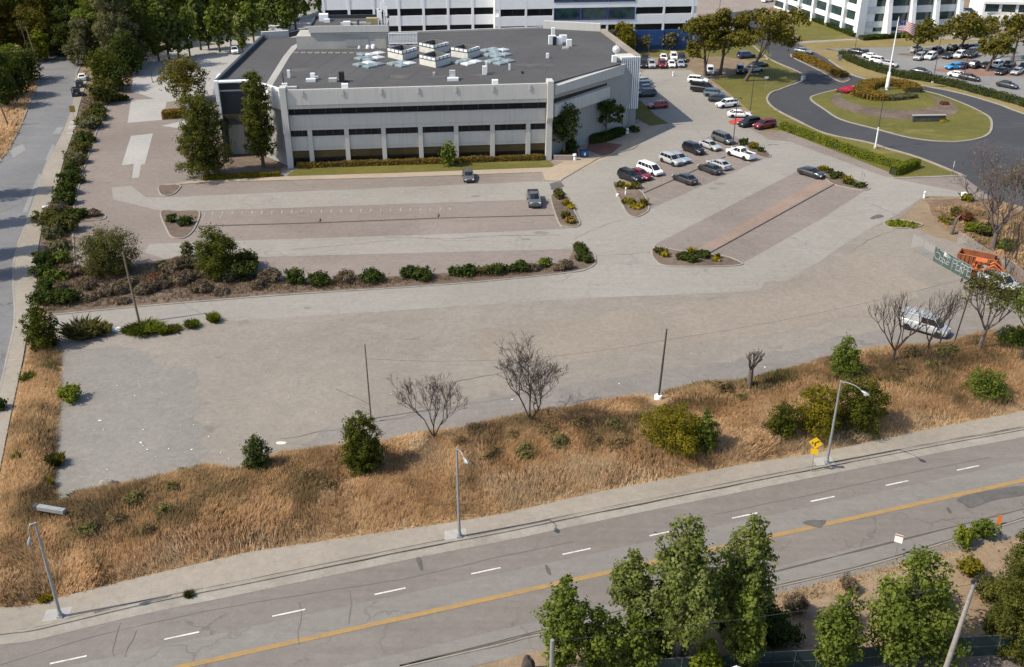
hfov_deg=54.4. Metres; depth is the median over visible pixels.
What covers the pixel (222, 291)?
slope shrub
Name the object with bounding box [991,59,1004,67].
parked suv
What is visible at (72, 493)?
weeds
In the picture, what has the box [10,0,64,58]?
woodland tree
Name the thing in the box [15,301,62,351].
evergreen bush
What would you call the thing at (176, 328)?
weeds
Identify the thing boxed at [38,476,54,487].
weeds
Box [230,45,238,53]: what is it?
parked suv
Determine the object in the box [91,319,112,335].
weeds
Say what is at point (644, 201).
spiky plant
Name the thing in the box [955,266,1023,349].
leaning tree
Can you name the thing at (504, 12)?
window
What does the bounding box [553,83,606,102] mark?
window
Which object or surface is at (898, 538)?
road sign
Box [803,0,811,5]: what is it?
window
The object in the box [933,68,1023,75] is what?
parking island
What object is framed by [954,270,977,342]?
utility pole
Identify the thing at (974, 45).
parked suv
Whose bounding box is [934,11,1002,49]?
tree
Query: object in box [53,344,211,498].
worn asphalt
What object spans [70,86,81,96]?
parked suv
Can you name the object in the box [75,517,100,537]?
bank shrub
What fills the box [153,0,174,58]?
poplar tree
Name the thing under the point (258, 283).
slope shrub
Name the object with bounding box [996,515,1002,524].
channel marker
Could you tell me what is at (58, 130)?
street patch
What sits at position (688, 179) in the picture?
parked car
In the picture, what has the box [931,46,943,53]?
parked suv
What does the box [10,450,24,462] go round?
weeds
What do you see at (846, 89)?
flower patch
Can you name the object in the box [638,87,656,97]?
parked suv
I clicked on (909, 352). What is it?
bank shrub
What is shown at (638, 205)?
island shrub
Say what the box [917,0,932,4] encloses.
window
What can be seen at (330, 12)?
window
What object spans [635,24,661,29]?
window
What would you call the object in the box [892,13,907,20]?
window
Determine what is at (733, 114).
parked car
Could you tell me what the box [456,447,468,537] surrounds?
street lamp
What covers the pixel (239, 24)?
poplar tree
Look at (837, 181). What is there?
island bed
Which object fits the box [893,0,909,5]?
window
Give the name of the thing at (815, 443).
warning sign
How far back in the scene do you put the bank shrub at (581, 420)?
95.94 m
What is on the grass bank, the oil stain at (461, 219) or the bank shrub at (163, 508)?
the bank shrub at (163, 508)
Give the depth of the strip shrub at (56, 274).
129.32 m
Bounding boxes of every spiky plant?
[560,198,571,205]
[621,181,631,188]
[639,197,649,204]
[686,247,697,253]
[818,165,828,170]
[840,174,852,180]
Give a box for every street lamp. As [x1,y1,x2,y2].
[27,522,64,617]
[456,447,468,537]
[824,380,869,463]
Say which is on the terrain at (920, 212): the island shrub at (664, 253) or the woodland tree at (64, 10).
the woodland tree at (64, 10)
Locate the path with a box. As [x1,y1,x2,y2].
[800,33,1018,42]
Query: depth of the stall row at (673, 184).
168.82 m
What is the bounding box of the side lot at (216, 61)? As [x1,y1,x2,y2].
[131,12,322,101]
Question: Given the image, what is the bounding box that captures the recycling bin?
[579,149,588,156]
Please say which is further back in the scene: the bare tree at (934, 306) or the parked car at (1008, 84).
the parked car at (1008, 84)
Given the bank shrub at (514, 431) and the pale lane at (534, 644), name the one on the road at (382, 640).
the pale lane at (534, 644)
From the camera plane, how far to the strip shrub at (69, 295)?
122.62 m
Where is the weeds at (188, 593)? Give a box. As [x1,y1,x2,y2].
[182,588,195,598]
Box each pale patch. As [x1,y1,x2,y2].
[122,133,152,177]
[128,98,166,122]
[163,115,206,127]
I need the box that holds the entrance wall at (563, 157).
[554,155,572,159]
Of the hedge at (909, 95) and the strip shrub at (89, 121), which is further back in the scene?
the hedge at (909, 95)
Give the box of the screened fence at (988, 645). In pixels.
[651,634,1023,666]
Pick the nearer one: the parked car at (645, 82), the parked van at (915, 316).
the parked van at (915, 316)
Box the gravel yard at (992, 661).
[880,656,1023,666]
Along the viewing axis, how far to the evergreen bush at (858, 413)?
95.47 m
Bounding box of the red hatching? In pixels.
[728,118,742,124]
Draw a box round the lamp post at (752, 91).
[749,73,758,112]
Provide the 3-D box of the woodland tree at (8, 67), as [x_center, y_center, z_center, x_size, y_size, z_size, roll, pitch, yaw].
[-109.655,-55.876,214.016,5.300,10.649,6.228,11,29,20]
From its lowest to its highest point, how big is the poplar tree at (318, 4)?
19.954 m
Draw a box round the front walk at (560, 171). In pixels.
[177,146,634,183]
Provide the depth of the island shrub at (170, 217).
148.14 m
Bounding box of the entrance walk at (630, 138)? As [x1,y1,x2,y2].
[552,123,663,161]
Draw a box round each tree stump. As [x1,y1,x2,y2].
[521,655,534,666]
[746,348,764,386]
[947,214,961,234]
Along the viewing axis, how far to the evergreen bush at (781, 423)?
94.88 m
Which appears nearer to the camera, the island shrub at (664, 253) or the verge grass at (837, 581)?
the verge grass at (837, 581)
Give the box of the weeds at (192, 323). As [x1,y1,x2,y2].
[182,316,200,328]
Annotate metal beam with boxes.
[32,503,66,515]
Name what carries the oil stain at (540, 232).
on the drive lane at (589, 191)
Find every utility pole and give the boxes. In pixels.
[0,104,7,125]
[16,20,28,49]
[23,26,40,69]
[122,252,139,319]
[364,344,371,417]
[549,639,553,666]
[654,329,667,399]
[943,579,978,666]
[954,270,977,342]
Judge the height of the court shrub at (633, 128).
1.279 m
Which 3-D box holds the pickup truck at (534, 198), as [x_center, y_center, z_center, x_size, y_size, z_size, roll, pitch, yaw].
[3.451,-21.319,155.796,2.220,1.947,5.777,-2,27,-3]
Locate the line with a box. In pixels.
[172,478,1023,666]
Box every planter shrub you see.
[283,266,307,284]
[307,270,331,287]
[332,268,357,283]
[355,266,389,283]
[399,264,421,279]
[415,265,435,282]
[447,264,468,276]
[463,263,476,276]
[477,265,489,273]
[485,262,511,275]
[507,259,530,272]
[527,262,541,271]
[536,257,552,267]
[550,262,560,270]
[558,258,573,270]
[572,241,585,247]
[573,245,588,254]
[574,251,593,262]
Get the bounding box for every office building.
[214,1,640,168]
[322,0,697,49]
[774,0,963,36]
[969,0,1023,17]
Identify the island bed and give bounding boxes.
[159,185,179,194]
[162,210,198,237]
[552,194,578,226]
[614,182,647,215]
[653,248,740,265]
[747,144,769,156]
[815,167,868,189]
[885,220,919,227]
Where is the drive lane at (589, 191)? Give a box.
[52,70,984,325]
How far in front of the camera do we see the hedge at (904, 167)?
169.30 m
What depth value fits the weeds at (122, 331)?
115.98 m
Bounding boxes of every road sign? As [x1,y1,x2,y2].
[69,106,74,115]
[894,534,903,555]
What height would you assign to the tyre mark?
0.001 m
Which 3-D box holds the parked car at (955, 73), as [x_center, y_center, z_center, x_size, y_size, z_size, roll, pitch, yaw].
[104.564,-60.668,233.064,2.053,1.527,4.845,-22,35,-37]
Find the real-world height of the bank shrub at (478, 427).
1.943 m
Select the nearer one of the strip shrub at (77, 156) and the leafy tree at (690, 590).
the leafy tree at (690, 590)
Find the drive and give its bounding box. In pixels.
[696,0,774,14]
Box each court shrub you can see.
[560,149,567,154]
[565,137,579,152]
[628,125,639,132]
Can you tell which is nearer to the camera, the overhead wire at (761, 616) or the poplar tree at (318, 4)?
the overhead wire at (761, 616)
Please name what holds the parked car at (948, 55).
on the parking lot at (906, 62)
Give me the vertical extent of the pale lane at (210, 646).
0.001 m
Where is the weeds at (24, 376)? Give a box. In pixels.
[17,369,36,382]
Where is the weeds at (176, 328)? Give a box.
[163,323,183,333]
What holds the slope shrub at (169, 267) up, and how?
on the planter bed at (578, 265)
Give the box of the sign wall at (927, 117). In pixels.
[911,114,946,121]
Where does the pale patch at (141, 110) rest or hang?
on the parking lot at (106, 171)
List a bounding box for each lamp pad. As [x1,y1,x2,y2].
[42,607,71,621]
[444,528,466,539]
[812,456,833,465]
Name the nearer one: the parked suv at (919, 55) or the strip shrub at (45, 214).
the strip shrub at (45, 214)
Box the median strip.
[697,179,830,250]
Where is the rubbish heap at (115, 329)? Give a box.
[111,327,123,331]
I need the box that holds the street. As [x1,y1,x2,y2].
[0,51,80,380]
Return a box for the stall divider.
[199,156,835,251]
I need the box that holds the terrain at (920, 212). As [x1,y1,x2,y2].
[0,0,1023,666]
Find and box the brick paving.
[587,142,621,155]
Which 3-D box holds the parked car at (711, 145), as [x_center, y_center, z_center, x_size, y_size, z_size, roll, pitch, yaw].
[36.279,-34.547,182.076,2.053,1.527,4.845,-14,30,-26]
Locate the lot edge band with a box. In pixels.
[290,319,975,450]
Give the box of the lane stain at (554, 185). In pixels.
[550,182,563,189]
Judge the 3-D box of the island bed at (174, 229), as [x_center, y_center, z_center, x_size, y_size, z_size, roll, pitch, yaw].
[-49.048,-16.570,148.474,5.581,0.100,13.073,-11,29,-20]
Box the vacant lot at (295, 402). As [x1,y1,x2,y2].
[55,224,1023,499]
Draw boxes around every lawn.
[287,160,552,175]
[635,100,666,125]
[636,43,771,59]
[712,60,957,176]
[792,19,857,40]
[803,39,972,48]
[812,86,990,140]
[821,52,1023,112]
[840,87,936,109]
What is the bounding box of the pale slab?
[66,121,75,133]
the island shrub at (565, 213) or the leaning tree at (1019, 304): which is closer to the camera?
the leaning tree at (1019, 304)
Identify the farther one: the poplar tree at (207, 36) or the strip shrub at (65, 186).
the poplar tree at (207, 36)
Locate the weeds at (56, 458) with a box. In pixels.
[42,450,67,467]
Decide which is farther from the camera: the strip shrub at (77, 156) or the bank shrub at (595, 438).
the strip shrub at (77, 156)
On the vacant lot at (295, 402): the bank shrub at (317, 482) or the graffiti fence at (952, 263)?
the graffiti fence at (952, 263)
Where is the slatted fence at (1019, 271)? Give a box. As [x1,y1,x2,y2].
[1006,258,1023,284]
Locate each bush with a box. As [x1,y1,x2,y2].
[0,396,8,409]
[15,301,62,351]
[55,381,83,403]
[191,222,247,281]
[239,432,273,473]
[337,410,387,477]
[637,400,707,465]
[692,408,721,457]
[761,399,804,440]
[791,380,847,445]
[828,332,867,380]
[836,371,897,438]
[959,366,1015,403]
[994,324,1023,348]
[999,543,1022,602]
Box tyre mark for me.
[138,286,753,440]
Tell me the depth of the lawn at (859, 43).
269.31 m
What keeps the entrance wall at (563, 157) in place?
on the entrance walk at (630, 138)
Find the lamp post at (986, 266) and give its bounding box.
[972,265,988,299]
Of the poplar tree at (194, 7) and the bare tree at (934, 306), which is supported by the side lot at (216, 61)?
the poplar tree at (194, 7)
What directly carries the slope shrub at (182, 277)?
on the planter bed at (578, 265)
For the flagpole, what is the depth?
216.25 m
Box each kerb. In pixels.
[0,64,81,389]
[0,428,1023,634]
[54,103,922,314]
[400,518,1023,666]
[753,45,1023,178]
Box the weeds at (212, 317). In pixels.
[205,309,221,322]
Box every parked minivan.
[636,159,663,175]
[711,130,734,144]
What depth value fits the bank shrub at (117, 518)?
82.97 m
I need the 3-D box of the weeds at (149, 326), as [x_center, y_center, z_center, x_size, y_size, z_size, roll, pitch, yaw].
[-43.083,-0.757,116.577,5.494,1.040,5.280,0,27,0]
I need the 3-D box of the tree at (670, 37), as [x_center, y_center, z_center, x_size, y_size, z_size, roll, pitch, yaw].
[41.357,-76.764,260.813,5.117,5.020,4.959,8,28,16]
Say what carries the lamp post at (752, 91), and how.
on the terrain at (920, 212)
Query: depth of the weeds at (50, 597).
76.06 m
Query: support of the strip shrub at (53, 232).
on the planter bed at (578, 265)
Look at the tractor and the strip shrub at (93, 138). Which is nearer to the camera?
the tractor
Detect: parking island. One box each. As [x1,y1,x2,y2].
[898,53,971,61]
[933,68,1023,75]
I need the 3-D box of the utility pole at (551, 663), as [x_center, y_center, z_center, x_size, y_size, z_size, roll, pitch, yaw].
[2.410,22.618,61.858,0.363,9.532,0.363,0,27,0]
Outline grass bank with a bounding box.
[0,331,1023,607]
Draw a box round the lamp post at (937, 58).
[931,36,944,82]
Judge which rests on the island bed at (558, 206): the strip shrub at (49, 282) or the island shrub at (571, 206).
the island shrub at (571, 206)
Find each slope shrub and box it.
[63,263,83,277]
[75,275,96,290]
[81,293,96,302]
[92,285,112,297]
[104,282,127,295]
[115,297,130,304]
[119,275,137,286]
[133,281,157,294]
[148,272,159,280]
[149,274,170,288]
[155,260,167,269]
[158,258,181,275]
[166,268,200,285]
[172,251,193,270]
[179,240,194,256]
[186,278,211,293]
[212,286,231,295]
[222,268,242,281]
[229,260,258,280]
[240,248,259,267]
[249,277,267,289]
[256,266,282,282]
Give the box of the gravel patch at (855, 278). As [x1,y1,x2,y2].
[454,248,930,363]
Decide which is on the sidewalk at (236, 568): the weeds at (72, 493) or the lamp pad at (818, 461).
the lamp pad at (818, 461)
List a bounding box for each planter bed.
[37,92,594,313]
[179,135,281,175]
[550,147,578,160]
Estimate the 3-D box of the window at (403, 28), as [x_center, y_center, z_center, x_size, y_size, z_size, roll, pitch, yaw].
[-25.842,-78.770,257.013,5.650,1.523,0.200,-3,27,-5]
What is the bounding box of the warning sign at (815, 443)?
[809,437,822,470]
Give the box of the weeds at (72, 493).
[64,488,85,498]
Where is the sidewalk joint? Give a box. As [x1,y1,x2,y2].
[71,411,1023,609]
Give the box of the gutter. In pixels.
[0,430,1023,644]
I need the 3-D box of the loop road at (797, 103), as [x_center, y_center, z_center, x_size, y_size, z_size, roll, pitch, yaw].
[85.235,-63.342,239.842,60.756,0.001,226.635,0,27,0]
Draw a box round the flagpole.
[885,17,915,89]
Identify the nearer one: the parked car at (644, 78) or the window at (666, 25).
the parked car at (644, 78)
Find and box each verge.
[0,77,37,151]
[499,536,1023,666]
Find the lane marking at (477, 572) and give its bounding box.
[50,465,978,663]
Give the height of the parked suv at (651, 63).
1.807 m
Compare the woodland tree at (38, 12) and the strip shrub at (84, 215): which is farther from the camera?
the woodland tree at (38, 12)
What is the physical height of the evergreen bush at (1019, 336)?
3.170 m
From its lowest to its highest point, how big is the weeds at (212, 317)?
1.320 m
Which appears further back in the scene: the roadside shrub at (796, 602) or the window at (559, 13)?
the window at (559, 13)
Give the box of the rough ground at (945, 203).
[926,199,1023,270]
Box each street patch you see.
[10,144,25,157]
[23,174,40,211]
[45,144,53,159]
[53,127,62,133]
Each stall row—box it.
[619,135,763,208]
[656,172,862,262]
[775,131,891,177]
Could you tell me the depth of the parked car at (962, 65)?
240.68 m
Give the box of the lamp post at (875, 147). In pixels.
[873,87,889,148]
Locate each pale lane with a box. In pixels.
[66,461,1023,666]
[343,509,1023,666]
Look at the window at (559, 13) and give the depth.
255.36 m
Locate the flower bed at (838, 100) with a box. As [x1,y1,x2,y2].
[830,93,957,119]
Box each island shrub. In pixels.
[165,213,176,221]
[176,215,195,226]
[553,188,563,192]
[553,191,565,199]
[560,210,570,218]
[564,215,575,223]
[566,203,574,208]
[614,180,624,187]
[620,197,636,203]
[628,202,646,209]
[629,181,641,188]
[653,246,667,254]
[659,250,669,256]
[675,251,690,260]
[687,253,700,262]
[694,249,711,258]
[711,255,720,261]
[737,138,748,145]
[749,141,758,148]
[756,146,764,151]
[823,167,833,172]
[828,171,844,178]
[843,179,853,184]
[852,181,867,188]
[887,218,906,226]
[903,220,920,227]
[939,101,949,104]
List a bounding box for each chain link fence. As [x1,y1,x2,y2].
[910,234,935,259]
[956,231,1013,272]
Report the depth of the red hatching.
198.75 m
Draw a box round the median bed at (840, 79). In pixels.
[798,59,847,81]
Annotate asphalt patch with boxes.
[416,557,421,569]
[545,565,550,574]
[803,520,825,527]
[957,486,1023,507]
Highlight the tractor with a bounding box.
[971,257,1010,278]
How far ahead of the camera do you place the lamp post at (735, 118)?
179.78 m
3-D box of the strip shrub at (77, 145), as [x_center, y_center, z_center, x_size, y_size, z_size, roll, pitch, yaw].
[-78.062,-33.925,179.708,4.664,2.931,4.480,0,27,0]
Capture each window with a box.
[288,102,545,114]
[291,123,544,136]
[293,143,544,157]
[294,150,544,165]
[325,10,347,14]
[350,9,372,14]
[375,9,397,15]
[389,26,398,31]
[400,8,421,15]
[401,25,422,30]
[425,8,446,14]
[425,25,446,30]
[449,8,470,14]
[450,25,471,29]
[474,7,492,13]
[474,24,492,28]
[501,9,524,15]
[501,26,523,27]
[527,9,551,15]
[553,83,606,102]
[554,0,580,2]
[554,8,580,20]
[581,0,607,1]
[581,7,607,19]
[608,0,634,1]
[608,7,634,19]
[608,24,632,29]
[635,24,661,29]
[636,7,662,13]
[664,23,685,28]
[665,6,690,12]
[775,0,783,7]
[802,9,810,14]
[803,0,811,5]
[815,13,824,19]
[817,0,826,10]
[830,18,839,25]
[831,4,841,15]
[845,23,852,29]
[847,9,855,19]
[872,27,881,31]
[874,13,883,20]
[877,0,885,5]
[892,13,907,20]
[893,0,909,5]
[916,12,930,19]
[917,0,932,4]
[939,11,953,18]
[941,0,956,3]
[985,4,999,11]
[1001,4,1015,11]
[1018,5,1023,11]
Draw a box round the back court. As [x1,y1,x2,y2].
[298,0,321,12]
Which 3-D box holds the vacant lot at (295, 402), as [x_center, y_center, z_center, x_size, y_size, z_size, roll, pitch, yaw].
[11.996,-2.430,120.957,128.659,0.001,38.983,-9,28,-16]
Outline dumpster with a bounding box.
[957,248,999,267]
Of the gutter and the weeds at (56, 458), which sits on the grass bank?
the weeds at (56, 458)
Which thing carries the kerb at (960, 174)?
on the loop road at (797, 103)
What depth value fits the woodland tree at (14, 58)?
223.78 m
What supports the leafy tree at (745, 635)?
on the verge at (989, 553)
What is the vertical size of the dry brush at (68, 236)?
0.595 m
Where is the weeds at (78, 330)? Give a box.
[57,312,103,340]
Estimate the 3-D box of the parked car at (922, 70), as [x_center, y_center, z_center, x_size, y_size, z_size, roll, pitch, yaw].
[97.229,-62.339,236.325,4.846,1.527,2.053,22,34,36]
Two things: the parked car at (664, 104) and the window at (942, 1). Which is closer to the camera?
the parked car at (664, 104)
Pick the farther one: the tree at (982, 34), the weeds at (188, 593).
the tree at (982, 34)
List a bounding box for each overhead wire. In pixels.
[380,340,662,360]
[557,584,971,640]
[667,278,964,339]
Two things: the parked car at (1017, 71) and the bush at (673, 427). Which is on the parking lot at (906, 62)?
the parked car at (1017, 71)
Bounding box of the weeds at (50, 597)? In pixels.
[35,590,53,603]
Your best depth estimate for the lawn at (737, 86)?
213.90 m
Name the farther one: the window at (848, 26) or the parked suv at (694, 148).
the window at (848, 26)
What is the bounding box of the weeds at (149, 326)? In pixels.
[123,316,166,337]
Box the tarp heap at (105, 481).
[99,479,113,485]
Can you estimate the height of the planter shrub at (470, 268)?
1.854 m
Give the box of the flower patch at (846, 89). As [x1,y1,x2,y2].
[836,85,853,93]
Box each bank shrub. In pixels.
[57,501,84,519]
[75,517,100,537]
[85,497,103,507]
[105,510,124,529]
[121,483,145,508]
[139,522,159,537]
[152,500,176,520]
[164,480,180,493]
[178,518,193,530]
[186,489,208,502]
[232,495,252,506]
[298,470,313,483]
[307,478,339,492]
[453,434,470,448]
[460,422,484,438]
[481,441,500,464]
[503,428,521,438]
[514,442,540,463]
[534,422,558,434]
[550,433,570,450]
[568,414,589,429]
[587,431,604,446]
[597,415,625,434]
[606,432,635,452]
[711,379,735,395]
[732,392,749,401]
[893,361,907,374]
[902,341,922,358]
[922,358,942,368]
[933,339,960,357]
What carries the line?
on the road at (382, 640)
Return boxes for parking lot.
[48,57,989,377]
[802,39,1023,97]
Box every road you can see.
[0,437,1023,666]
[730,10,1023,205]
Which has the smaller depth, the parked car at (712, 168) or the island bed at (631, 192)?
the island bed at (631, 192)
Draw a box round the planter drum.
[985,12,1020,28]
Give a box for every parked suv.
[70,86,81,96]
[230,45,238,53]
[617,166,642,182]
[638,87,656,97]
[640,58,647,67]
[647,58,655,67]
[658,58,666,67]
[659,151,683,166]
[669,51,677,60]
[678,52,686,61]
[682,140,705,155]
[687,74,708,82]
[703,87,725,96]
[707,64,714,74]
[715,97,738,108]
[736,51,755,58]
[736,63,744,73]
[737,115,759,127]
[752,117,776,129]
[869,55,884,62]
[910,45,922,52]
[913,51,925,60]
[924,51,937,60]
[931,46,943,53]
[946,43,957,51]
[953,49,965,58]
[958,43,968,49]
[963,7,974,12]
[967,60,981,68]
[968,43,979,47]
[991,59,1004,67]
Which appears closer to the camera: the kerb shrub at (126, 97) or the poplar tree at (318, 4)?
the kerb shrub at (126, 97)
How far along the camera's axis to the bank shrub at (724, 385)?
102.21 m
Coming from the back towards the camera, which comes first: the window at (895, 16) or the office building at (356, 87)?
the window at (895, 16)
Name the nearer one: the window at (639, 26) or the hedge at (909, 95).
the hedge at (909, 95)
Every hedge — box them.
[161,107,184,119]
[202,171,279,180]
[296,153,545,168]
[589,126,625,143]
[778,121,901,166]
[792,51,849,77]
[799,14,855,36]
[837,49,1023,106]
[850,88,889,100]
[853,77,924,92]
[858,32,925,40]
[887,91,918,100]
[889,158,920,175]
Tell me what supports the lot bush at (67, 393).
on the vacant lot at (295, 402)
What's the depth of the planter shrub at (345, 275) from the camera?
128.71 m
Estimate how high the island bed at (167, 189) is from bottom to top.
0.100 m
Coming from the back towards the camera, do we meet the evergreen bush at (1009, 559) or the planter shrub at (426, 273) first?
the planter shrub at (426, 273)
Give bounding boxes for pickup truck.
[526,189,541,207]
[726,146,756,160]
[977,270,1022,289]
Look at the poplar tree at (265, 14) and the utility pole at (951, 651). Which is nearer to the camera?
the utility pole at (951, 651)
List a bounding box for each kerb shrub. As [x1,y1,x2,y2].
[109,94,126,100]
[120,95,129,100]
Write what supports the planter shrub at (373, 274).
on the planter bed at (578, 265)
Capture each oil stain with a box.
[238,319,249,323]
[455,218,468,220]
[519,219,535,222]
[534,231,548,233]
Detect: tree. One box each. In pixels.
[0,0,27,51]
[0,43,28,84]
[0,48,17,95]
[0,50,11,71]
[0,64,23,108]
[3,0,47,49]
[9,64,34,95]
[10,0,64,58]
[13,47,44,79]
[26,29,51,61]
[44,18,70,55]
[49,0,82,54]
[59,17,99,64]
[70,0,112,51]
[70,220,146,278]
[83,46,119,88]
[86,78,121,102]
[89,0,148,68]
[97,63,132,91]
[108,29,144,75]
[120,0,158,63]
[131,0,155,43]
[147,6,165,60]
[151,0,173,41]
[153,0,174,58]
[154,53,209,99]
[164,0,187,37]
[166,11,186,57]
[170,88,235,178]
[177,7,198,55]
[183,0,206,12]
[184,0,205,49]
[195,3,214,49]
[203,0,231,51]
[204,0,222,14]
[221,0,240,30]
[222,5,235,45]
[232,11,249,52]
[235,0,261,27]
[237,68,277,167]
[239,0,262,41]
[255,1,272,30]
[262,0,284,24]
[272,0,293,29]
[284,0,303,29]
[298,0,311,14]
[311,0,321,11]
[387,372,469,438]
[437,140,457,165]
[494,331,567,419]
[529,572,597,666]
[552,101,581,153]
[564,603,629,666]
[596,98,625,131]
[606,547,657,627]
[607,604,667,666]
[609,21,640,50]
[638,513,732,658]
[639,34,651,51]
[639,579,689,657]
[660,31,678,49]
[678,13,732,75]
[688,637,725,666]
[706,7,752,74]
[709,512,779,652]
[709,565,742,632]
[719,579,771,666]
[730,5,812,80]
[811,584,870,666]
[858,544,981,666]
[866,290,950,360]
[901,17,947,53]
[926,289,970,349]
[930,291,963,343]
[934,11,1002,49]
[946,137,1023,249]
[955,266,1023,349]
[957,177,984,200]
[971,21,989,38]
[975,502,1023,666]
[976,32,1016,70]
[979,190,1006,223]
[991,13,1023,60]
[995,218,1023,269]
[1000,283,1023,360]
[1001,165,1023,198]
[1011,213,1023,258]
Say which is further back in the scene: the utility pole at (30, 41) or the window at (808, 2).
the window at (808, 2)
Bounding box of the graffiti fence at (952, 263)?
[933,247,972,279]
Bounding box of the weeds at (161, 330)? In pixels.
[156,326,169,334]
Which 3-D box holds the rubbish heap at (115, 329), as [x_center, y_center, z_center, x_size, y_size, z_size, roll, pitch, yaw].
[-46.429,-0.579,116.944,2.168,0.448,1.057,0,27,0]
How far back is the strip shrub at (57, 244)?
138.23 m
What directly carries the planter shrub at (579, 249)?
on the planter bed at (578, 265)
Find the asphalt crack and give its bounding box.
[0,119,989,664]
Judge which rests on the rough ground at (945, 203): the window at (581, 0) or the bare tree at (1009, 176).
the bare tree at (1009, 176)
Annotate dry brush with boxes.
[38,93,104,274]
[43,258,550,310]
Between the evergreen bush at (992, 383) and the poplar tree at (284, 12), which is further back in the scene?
the poplar tree at (284, 12)
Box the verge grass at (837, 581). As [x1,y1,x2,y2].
[772,544,957,611]
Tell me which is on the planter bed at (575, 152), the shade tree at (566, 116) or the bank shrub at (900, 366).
the shade tree at (566, 116)
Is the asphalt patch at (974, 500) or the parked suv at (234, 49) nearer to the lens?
the asphalt patch at (974, 500)
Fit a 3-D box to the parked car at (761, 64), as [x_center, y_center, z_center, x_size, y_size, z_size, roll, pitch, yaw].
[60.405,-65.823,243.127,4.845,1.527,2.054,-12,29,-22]
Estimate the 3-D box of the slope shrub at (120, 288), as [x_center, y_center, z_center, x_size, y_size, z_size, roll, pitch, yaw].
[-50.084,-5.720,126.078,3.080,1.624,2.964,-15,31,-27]
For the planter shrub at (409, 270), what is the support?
on the planter bed at (578, 265)
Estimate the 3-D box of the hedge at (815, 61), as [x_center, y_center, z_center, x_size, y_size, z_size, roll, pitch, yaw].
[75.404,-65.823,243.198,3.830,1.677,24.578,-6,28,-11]
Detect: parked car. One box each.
[74,79,83,86]
[77,73,86,79]
[462,168,474,181]
[631,167,652,180]
[639,76,651,81]
[639,80,652,85]
[639,84,654,89]
[641,54,649,60]
[647,100,668,108]
[659,53,667,60]
[667,59,675,67]
[672,151,690,162]
[672,173,697,184]
[676,59,684,67]
[697,163,722,174]
[699,139,721,150]
[706,159,731,169]
[708,94,729,101]
[727,109,751,117]
[744,65,763,71]
[749,61,768,66]
[793,47,812,53]
[797,165,825,178]
[847,47,861,54]
[862,52,875,58]
[878,59,899,67]
[910,67,932,73]
[942,51,954,58]
[944,62,961,69]
[947,70,962,76]
[958,72,980,81]
[959,61,967,68]
[980,61,990,67]
[994,67,1008,75]
[994,329,1016,341]
[996,80,1018,88]
[1003,60,1015,66]
[1010,67,1023,75]
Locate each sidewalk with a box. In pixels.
[0,74,88,465]
[0,411,1023,631]
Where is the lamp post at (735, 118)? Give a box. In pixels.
[731,97,741,147]
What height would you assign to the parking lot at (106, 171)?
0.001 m
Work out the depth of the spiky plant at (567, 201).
154.82 m
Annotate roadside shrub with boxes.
[759,597,792,643]
[765,614,805,648]
[777,591,809,617]
[839,572,859,592]
[929,574,952,614]
[951,523,976,551]
[954,552,987,577]
[969,514,1003,544]
[971,572,1000,604]
[980,604,1014,634]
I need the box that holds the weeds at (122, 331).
[117,324,138,333]
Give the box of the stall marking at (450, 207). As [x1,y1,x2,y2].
[202,150,844,253]
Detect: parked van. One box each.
[268,25,286,30]
[690,80,714,91]
[898,306,950,338]
[964,47,978,58]
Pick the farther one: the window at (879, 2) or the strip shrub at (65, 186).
the window at (879, 2)
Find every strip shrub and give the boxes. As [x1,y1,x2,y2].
[25,285,63,304]
[27,261,54,277]
[29,202,72,225]
[30,249,53,264]
[33,275,58,290]
[39,224,64,239]
[42,200,67,210]
[42,212,81,234]
[43,267,69,280]
[45,285,82,304]
[46,237,71,250]
[51,190,76,205]
[51,248,69,263]
[52,179,78,193]
[52,280,69,289]
[54,169,86,184]
[61,151,90,164]
[62,160,83,172]
[67,207,84,218]
[68,137,93,153]
[72,129,93,141]
[73,114,103,129]
[78,207,89,217]
[80,107,108,120]
[85,135,96,142]
[86,208,100,216]
[88,102,107,109]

